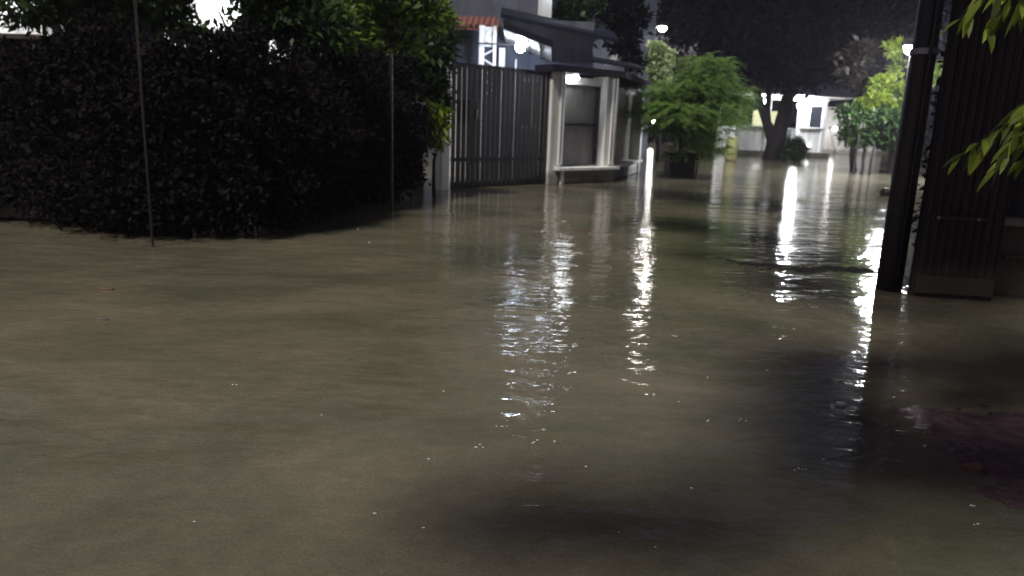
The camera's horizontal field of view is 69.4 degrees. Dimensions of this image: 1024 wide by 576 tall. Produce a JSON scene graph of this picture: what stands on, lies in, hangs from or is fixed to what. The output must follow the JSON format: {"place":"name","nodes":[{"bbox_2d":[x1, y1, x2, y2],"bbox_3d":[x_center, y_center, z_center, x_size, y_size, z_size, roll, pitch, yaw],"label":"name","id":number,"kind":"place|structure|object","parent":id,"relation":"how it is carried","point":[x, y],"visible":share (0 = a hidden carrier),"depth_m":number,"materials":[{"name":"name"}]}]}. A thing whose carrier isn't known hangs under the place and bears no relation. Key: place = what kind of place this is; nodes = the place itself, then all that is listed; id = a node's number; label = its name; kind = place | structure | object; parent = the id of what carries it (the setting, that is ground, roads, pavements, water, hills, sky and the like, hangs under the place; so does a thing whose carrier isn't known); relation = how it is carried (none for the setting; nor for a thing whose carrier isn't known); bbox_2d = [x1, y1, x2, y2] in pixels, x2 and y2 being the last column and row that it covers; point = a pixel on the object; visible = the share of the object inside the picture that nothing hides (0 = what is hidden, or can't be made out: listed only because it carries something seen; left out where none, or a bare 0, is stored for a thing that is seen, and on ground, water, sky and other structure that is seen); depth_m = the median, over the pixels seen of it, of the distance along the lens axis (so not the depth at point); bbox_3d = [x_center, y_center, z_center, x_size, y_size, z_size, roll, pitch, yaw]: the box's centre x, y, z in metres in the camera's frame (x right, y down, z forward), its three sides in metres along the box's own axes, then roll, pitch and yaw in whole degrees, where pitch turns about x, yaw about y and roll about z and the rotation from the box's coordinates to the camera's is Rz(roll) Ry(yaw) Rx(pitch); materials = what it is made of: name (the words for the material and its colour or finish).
{"place":"outdoors","nodes":[
{"label":"outdoors","id":0,"kind":"place"},
{"bbox_2d":[166,0,290,63],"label":"neighbour house","id":1,"kind":"structure","parent":0,"point":[206,9],"depth_m":18.35,"materials":[{"name":"white paint"}]},
{"bbox_2d":[435,142,451,190],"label":"gate pier","id":2,"kind":"structure","parent":0,"point":[442,172],"depth_m":14.77,"materials":[{"name":"white paint"}]},
{"bbox_2d":[52,1,948,102],"label":"sky","id":3,"kind":"structure","parent":0,"point":[662,37],"materials":[{"name":"black"}]},
{"bbox_2d":[0,140,1023,575],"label":"water","id":4,"kind":"structure","parent":0,"point":[640,344],"depth_m":3.96,"materials":[{"name":"brown liquid"}]},
{"bbox_2d":[0,34,44,206],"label":"hedge shrub","id":5,"kind":"object","parent":4,"relation":"on","point":[3,145],"visible":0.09,"depth_m":8.89,"materials":[{"name":"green plant"}]},
{"bbox_2d":[0,1,52,43],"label":"corner house","id":6,"kind":"structure","parent":4,"relation":"on","point":[5,30],"depth_m":16.48,"materials":[{"name":"white paint"}]},
{"bbox_2d":[0,33,62,218],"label":"compound wall","id":7,"kind":"structure","parent":4,"relation":"on","point":[4,211],"depth_m":9.10,"materials":[{"name":"concrete"}]},
{"bbox_2d":[0,34,92,223],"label":"hedge shrub","id":8,"kind":"object","parent":4,"relation":"on","point":[20,108],"visible":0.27,"depth_m":8.53,"materials":[{"name":"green plant"}]},
{"bbox_2d":[0,4,150,231],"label":"hedge shrub","id":9,"kind":"object","parent":4,"relation":"on","point":[91,39],"visible":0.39,"depth_m":8.07,"materials":[{"name":"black plant"}]},
{"bbox_2d":[0,0,199,42],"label":"overhanging tree","id":10,"kind":"object","parent":4,"relation":"on","point":[55,13],"visible":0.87,"depth_m":9.80,"materials":[{"name":"green plant"}]},
{"bbox_2d":[95,318,107,320],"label":"floating leaf","id":11,"kind":"object","parent":4,"relation":"on","point":[104,319],"visible":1,"depth_m":4.97,"materials":[{"name":"plant"}]},
{"bbox_2d":[52,1,160,47],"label":"background tree","id":12,"kind":"object","parent":4,"relation":"on","point":[148,35],"visible":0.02,"depth_m":21.50,"materials":[{"name":"green plant"}]},
{"bbox_2d":[99,288,113,290],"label":"floating leaf","id":13,"kind":"object","parent":4,"relation":"on","point":[105,289],"visible":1,"depth_m":5.79,"materials":[{"name":"brown plant"}]},
{"bbox_2d":[37,25,213,235],"bbox_3d":[-4.187,-1.668,8.423,1.965,2.473,1.965,2,13,0],"label":"hedge shrub","id":14,"kind":"object","parent":4,"relation":"on","point":[102,126],"visible":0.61,"depth_m":7.91,"materials":[{"name":"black plant"}]},
{"bbox_2d":[133,0,153,246],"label":"thin post","id":15,"kind":"object","parent":4,"relation":"on","point":[143,119],"visible":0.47,"depth_m":7.42,"materials":[{"name":"grey metal"}]},
{"bbox_2d":[80,18,269,236],"bbox_3d":[-3.726,-1.710,8.340,1.760,2.628,1.865,14,17,43],"label":"hedge shrub","id":16,"kind":"object","parent":4,"relation":"on","point":[225,43],"visible":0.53,"depth_m":7.99,"materials":[{"name":"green plant"}]},
{"bbox_2d":[133,46,317,237],"bbox_3d":[-3.285,-1.584,8.514,1.913,2.330,1.777,-10,17,-43],"label":"hedge shrub","id":17,"kind":"object","parent":4,"relation":"on","point":[249,172],"visible":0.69,"depth_m":8.13,"materials":[{"name":"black plant"}]},
{"bbox_2d":[141,0,367,58],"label":"overhanging tree","id":18,"kind":"object","parent":4,"relation":"on","point":[310,14],"visible":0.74,"depth_m":9.86,"materials":[{"name":"green plant"}]},
{"bbox_2d":[193,15,356,233],"bbox_3d":[-2.911,-1.847,8.887,1.784,2.709,1.872,11,16,35],"label":"hedge shrub","id":19,"kind":"object","parent":4,"relation":"on","point":[284,73],"visible":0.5,"depth_m":8.66,"materials":[{"name":"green plant"}]},
{"bbox_2d":[259,50,380,223],"bbox_3d":[-2.907,-1.907,9.798,1.811,2.425,1.964,10,15,33],"label":"hedge shrub","id":20,"kind":"object","parent":4,"relation":"on","point":[345,150],"visible":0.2,"depth_m":9.72,"materials":[{"name":"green plant"}]},
{"bbox_2d":[265,20,397,213],"bbox_3d":[-2.684,-2.389,10.773,1.816,2.952,1.905,13,16,39],"label":"hedge shrub","id":21,"kind":"object","parent":4,"relation":"on","point":[353,185],"visible":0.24,"depth_m":10.62,"materials":[{"name":"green plant"}]},
{"bbox_2d":[302,101,425,210],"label":"hedge wall","id":22,"kind":"structure","parent":4,"relation":"on","point":[419,187],"depth_m":14.60,"materials":[{"name":"concrete"}]},
{"bbox_2d":[314,34,416,207],"bbox_3d":[-2.442,-2.520,11.548,1.768,2.874,1.860,13,17,41],"label":"hedge shrub","id":23,"kind":"object","parent":4,"relation":"on","point":[377,179],"visible":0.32,"depth_m":11.35,"materials":[{"name":"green plant"}]},
{"bbox_2d":[352,47,423,203],"bbox_3d":[-2.222,-2.574,12.204,1.525,2.704,2.073,2,13,0],"label":"hedge shrub","id":24,"kind":"object","parent":4,"relation":"on","point":[400,113],"visible":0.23,"depth_m":11.79,"materials":[{"name":"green plant"}]},
{"bbox_2d":[318,0,461,63],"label":"overhanging tree","id":25,"kind":"object","parent":4,"relation":"on","point":[390,16],"visible":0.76,"depth_m":12.55,"materials":[{"name":"green plant"}]},
{"bbox_2d":[390,54,392,210],"bbox_3d":[-1.802,-2.147,11.062,0.041,2.600,0.041,-3,14,-22],"label":"thin post","id":26,"kind":"object","parent":4,"relation":"on","point":[391,132],"visible":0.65,"depth_m":11.01,"materials":[{"name":"grey metal"}]},
{"bbox_2d":[318,17,473,186],"bbox_3d":[-2.470,-3.821,15.215,3.340,3.822,1.962,2,13,0],"label":"overhanging tree","id":27,"kind":"object","parent":4,"relation":"on","point":[433,72],"visible":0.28,"depth_m":14.79,"materials":[{"name":"green plant"}]},
{"bbox_2d":[367,45,437,199],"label":"hedge shrub","id":28,"kind":"object","parent":4,"relation":"on","point":[409,82],"visible":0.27,"depth_m":12.54,"materials":[{"name":"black plant"}]},
{"bbox_2d":[420,98,456,197],"bbox_3d":[-1.386,-2.393,13.206,0.827,1.978,0.753,-9,17,-40],"label":"tree","id":29,"kind":"object","parent":4,"relation":"on","point":[439,122],"visible":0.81,"depth_m":13.05,"materials":[{"name":"green plant"}]},
{"bbox_2d":[445,62,467,176],"bbox_3d":[-1.343,-4.112,18.151,0.597,2.746,0.060,2,13,0],"label":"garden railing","id":30,"kind":"object","parent":4,"relation":"on","point":[455,126],"visible":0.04,"depth_m":18.19,"materials":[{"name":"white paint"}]},
{"bbox_2d":[450,61,549,188],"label":"sliding gate","id":31,"kind":"structure","parent":4,"relation":"on","point":[475,91],"depth_m":15.89,"materials":[{"name":"grey metal"}]},
{"bbox_2d":[404,0,618,167],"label":"white house","id":32,"kind":"structure","parent":4,"relation":"on","point":[526,34],"depth_m":22.40,"materials":[{"name":"paint"}]},
{"bbox_2d":[551,0,614,48],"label":"yard tree","id":33,"kind":"object","parent":4,"relation":"on","point":[572,10],"visible":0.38,"depth_m":26.43,"materials":[{"name":"green plant"}]},
{"bbox_2d":[193,228,978,547],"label":"foam flecks","id":34,"kind":"object","parent":4,"relation":"on","point":[585,466],"visible":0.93,"depth_m":3.24,"materials":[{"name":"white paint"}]},
{"bbox_2d":[535,64,651,183],"bbox_3d":[2.076,-4.318,19.767,2.220,2.689,6.608,6,13,18],"label":"gate shelter","id":35,"kind":"object","parent":4,"relation":"on","point":[586,124],"visible":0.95,"depth_m":18.03,"materials":[{"name":"beige paint"}]},
{"bbox_2d":[613,166,624,179],"bbox_3d":[2.796,-3.034,19.479,0.036,0.280,1.620,6,13,18],"label":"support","id":36,"kind":"object","parent":35,"relation":"attached to","point":[619,173],"visible":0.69,"depth_m":19.51,"materials":[{"name":"paint"}]},
{"bbox_2d":[552,0,656,159],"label":"gabled house","id":37,"kind":"structure","parent":4,"relation":"on","point":[600,52],"depth_m":30.55,"materials":[{"name":"stone"}]},
{"bbox_2d":[592,57,644,91],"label":"patio roof","id":38,"kind":"structure","parent":37,"relation":"attached to","point":[635,67],"depth_m":24.41,"materials":[{"name":"metal"}]},
{"bbox_2d":[590,0,658,90],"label":"yard tree","id":39,"kind":"object","parent":4,"relation":"on","point":[624,28],"visible":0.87,"depth_m":26.78,"materials":[{"name":"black plant"}]},
{"bbox_2d":[646,23,667,157],"bbox_3d":[6.066,-8.309,31.396,0.637,5.610,0.425,2,13,0],"label":"street lamp","id":40,"kind":"object","parent":4,"relation":"on","point":[662,27],"visible":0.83,"depth_m":30.73,"materials":[{"name":"metal"}]},
{"bbox_2d":[644,37,677,160],"bbox_3d":[5.843,-7.633,30.040,1.503,4.877,1.140,2,13,0],"label":"variegated tree","id":41,"kind":"object","parent":4,"relation":"on","point":[661,56],"visible":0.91,"depth_m":29.52,"materials":[{"name":"green plant"}]},
{"bbox_2d":[648,38,688,144],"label":"tree","id":42,"kind":"object","parent":4,"relation":"on","point":[666,140],"visible":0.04,"depth_m":57.60,"materials":[{"name":"green plant"}]},
{"bbox_2d":[622,51,764,178],"bbox_3d":[4.976,-4.797,20.583,4.392,3.442,3.215,2,13,0],"label":"potted tree","id":43,"kind":"object","parent":4,"relation":"on","point":[719,90],"visible":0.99,"depth_m":20.30,"materials":[{"name":"green plant"}]},
{"bbox_2d":[660,127,743,178],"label":"bush","id":44,"kind":"object","parent":4,"relation":"on","point":[708,145],"visible":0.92,"depth_m":20.60,"materials":[{"name":"green plant"}]},
{"bbox_2d":[662,50,744,146],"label":"tree","id":45,"kind":"object","parent":4,"relation":"on","point":[680,68],"visible":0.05,"depth_m":55.58,"materials":[{"name":"green plant"}]},
{"bbox_2d":[724,136,737,160],"bbox_3d":[9.902,-6.304,33.355,0.560,1.100,0.546,2,13,0],"label":"yellow drum","id":46,"kind":"object","parent":4,"relation":"on","point":[727,157],"visible":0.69,"depth_m":33.16,"materials":[{"name":"plastic"}]},
{"bbox_2d":[726,77,797,127],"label":"tree","id":47,"kind":"object","parent":4,"relation":"on","point":[775,105],"visible":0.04,"depth_m":55.68,"materials":[{"name":"plant"}]},
{"bbox_2d":[713,82,860,157],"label":"house","id":48,"kind":"structure","parent":4,"relation":"on","point":[811,117],"depth_m":40.89,"materials":[{"name":"paint"}]},
{"bbox_2d":[807,104,823,126],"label":"window","id":49,"kind":"structure","parent":48,"relation":"in","point":[815,117],"depth_m":40.77,"materials":[{"name":"white glass"}]},
{"bbox_2d":[780,134,812,161],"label":"round bush","id":50,"kind":"object","parent":4,"relation":"on","point":[795,150],"visible":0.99,"depth_m":34.59,"materials":[{"name":"green plant"}]},
{"bbox_2d":[796,197,807,199],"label":"floating litter","id":51,"kind":"object","parent":4,"relation":"on","point":[801,198],"visible":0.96,"depth_m":15.50,"materials":[{"name":"white plastic"}]},
{"bbox_2d":[655,0,952,159],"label":"forked tree","id":52,"kind":"object","parent":4,"relation":"on","point":[791,45],"visible":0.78,"depth_m":32.52,"materials":[{"name":"black plant"}]},
{"bbox_2d":[718,259,908,276],"bbox_3d":[3.120,-0.200,7.730,1.860,0.005,0.668,4,13,8],"label":"debris mat","id":53,"kind":"object","parent":4,"relation":"on","point":[804,269],"visible":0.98,"depth_m":7.76,"materials":[{"name":"brown plant"}]},
{"bbox_2d":[790,82,852,127],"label":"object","id":54,"kind":"object","parent":4,"relation":"on","point":[832,103],"visible":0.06,"depth_m":57.40,"materials":[{"name":"white paint"}]},
{"bbox_2d":[836,401,846,405],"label":"floating litter","id":55,"kind":"object","parent":4,"relation":"on","point":[840,403],"visible":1,"depth_m":3.90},
{"bbox_2d":[826,35,882,170],"bbox_3d":[12.752,-6.885,28.037,1.934,5.214,1.828,2,13,0],"label":"garden tree","id":56,"kind":"object","parent":4,"relation":"on","point":[863,61],"visible":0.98,"depth_m":27.63,"materials":[{"name":"grey plant"}]},
{"bbox_2d":[852,136,859,174],"bbox_3d":[11.878,-4.475,25.546,0.120,1.502,0.093,7,14,22],"label":"garden post","id":57,"kind":"object","parent":4,"relation":"on","point":[854,162],"visible":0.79,"depth_m":25.52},
{"bbox_2d":[860,149,866,174],"bbox_3d":[12.161,-4.270,25.590,0.120,1.103,0.093,7,14,22],"label":"garden post","id":58,"kind":"object","parent":4,"relation":"on","point":[862,165],"visible":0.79,"depth_m":25.55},
{"bbox_2d":[842,83,887,151],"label":"tree","id":59,"kind":"object","parent":4,"relation":"on","point":[861,93],"depth_m":59.48,"materials":[{"name":"green plant"}]},
{"bbox_2d":[830,97,900,172],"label":"garden shrub","id":60,"kind":"object","parent":4,"relation":"on","point":[881,125],"visible":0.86,"depth_m":25.97,"materials":[{"name":"green plant"}]},
{"bbox_2d":[868,143,875,174],"bbox_3d":[12.431,-4.358,25.568,0.120,1.303,0.093,7,14,22],"label":"garden post","id":61,"kind":"object","parent":4,"relation":"on","point":[870,163],"visible":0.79,"depth_m":25.53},
{"bbox_2d":[880,188,889,195],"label":"floating litter","id":62,"kind":"object","parent":4,"relation":"on","point":[884,191],"visible":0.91,"depth_m":17.18,"materials":[{"name":"black plastic"}]},
{"bbox_2d":[841,34,942,173],"bbox_3d":[13.816,-6.475,26.714,3.292,5.053,1.713,-2,13,-16],"label":"garden tree","id":63,"kind":"object","parent":4,"relation":"on","point":[886,90],"visible":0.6,"depth_m":26.18,"materials":[{"name":"green plant"}]},
{"bbox_2d":[891,37,912,177],"bbox_3d":[12.364,-5.586,23.144,0.808,4.358,0.850,2,13,0],"label":"street lamp","id":64,"kind":"object","parent":4,"relation":"on","point":[907,44],"visible":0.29,"depth_m":22.78,"materials":[{"name":"metal"}]},
{"bbox_2d":[875,0,944,292],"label":"utility pole","id":65,"kind":"object","parent":4,"relation":"on","point":[923,51],"visible":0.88,"depth_m":6.49,"materials":[{"name":"metal"}]},
{"bbox_2d":[894,32,947,157],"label":"tree","id":66,"kind":"object","parent":4,"relation":"on","point":[927,138],"visible":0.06,"depth_m":47.88,"materials":[{"name":"green plant"}]},
{"bbox_2d":[910,42,945,246],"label":"verge shrub","id":67,"kind":"object","parent":4,"relation":"on","point":[925,161],"visible":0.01,"depth_m":8.60,"materials":[{"name":"green plant"}]},
{"bbox_2d":[907,0,1023,300],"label":"sheet gate","id":68,"kind":"structure","parent":4,"relation":"on","point":[960,229],"depth_m":6.32,"materials":[{"name":"metal"}]},
{"bbox_2d":[993,217,1023,297],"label":"boundary wall","id":69,"kind":"structure","parent":4,"relation":"on","point":[1009,278],"depth_m":6.67,"materials":[{"name":"concrete"}]},
{"bbox_3d":[3.337,-3.248,6.136,9.179,7.263,15.231,3,13,6],"label":"fence","id":70,"kind":"object","parent":4,"relation":"on","visible":0},
{"bbox_2d":[938,0,1023,53],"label":"leafy branch","id":71,"kind":"object","parent":70,"relation":"attached to","point":[996,22],"visible":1,"depth_m":2.74,"materials":[{"name":"green plant"}]},
{"bbox_2d":[943,103,1023,191],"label":"leafy branch","id":72,"kind":"object","parent":70,"relation":"attached to","point":[1012,142],"visible":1,"depth_m":3.03,"materials":[{"name":"green plant"}]},
{"bbox_2d":[822,107,881,154],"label":"lit wall","id":73,"kind":"structure","parent":0,"point":[830,144],"depth_m":50.68,"materials":[{"name":"white paint"}]},
{"bbox_2d":[888,404,1023,512],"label":"pavement","id":74,"kind":"structure","parent":0,"point":[992,443],"depth_m":3.46,"materials":[{"name":"grey concrete"}]},
{"bbox_2d":[961,462,984,472],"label":"floating leaf","id":75,"kind":"object","parent":74,"relation":"on","point":[973,467],"visible":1,"depth_m":3.17,"materials":[{"name":"brown plant"}]}
]}

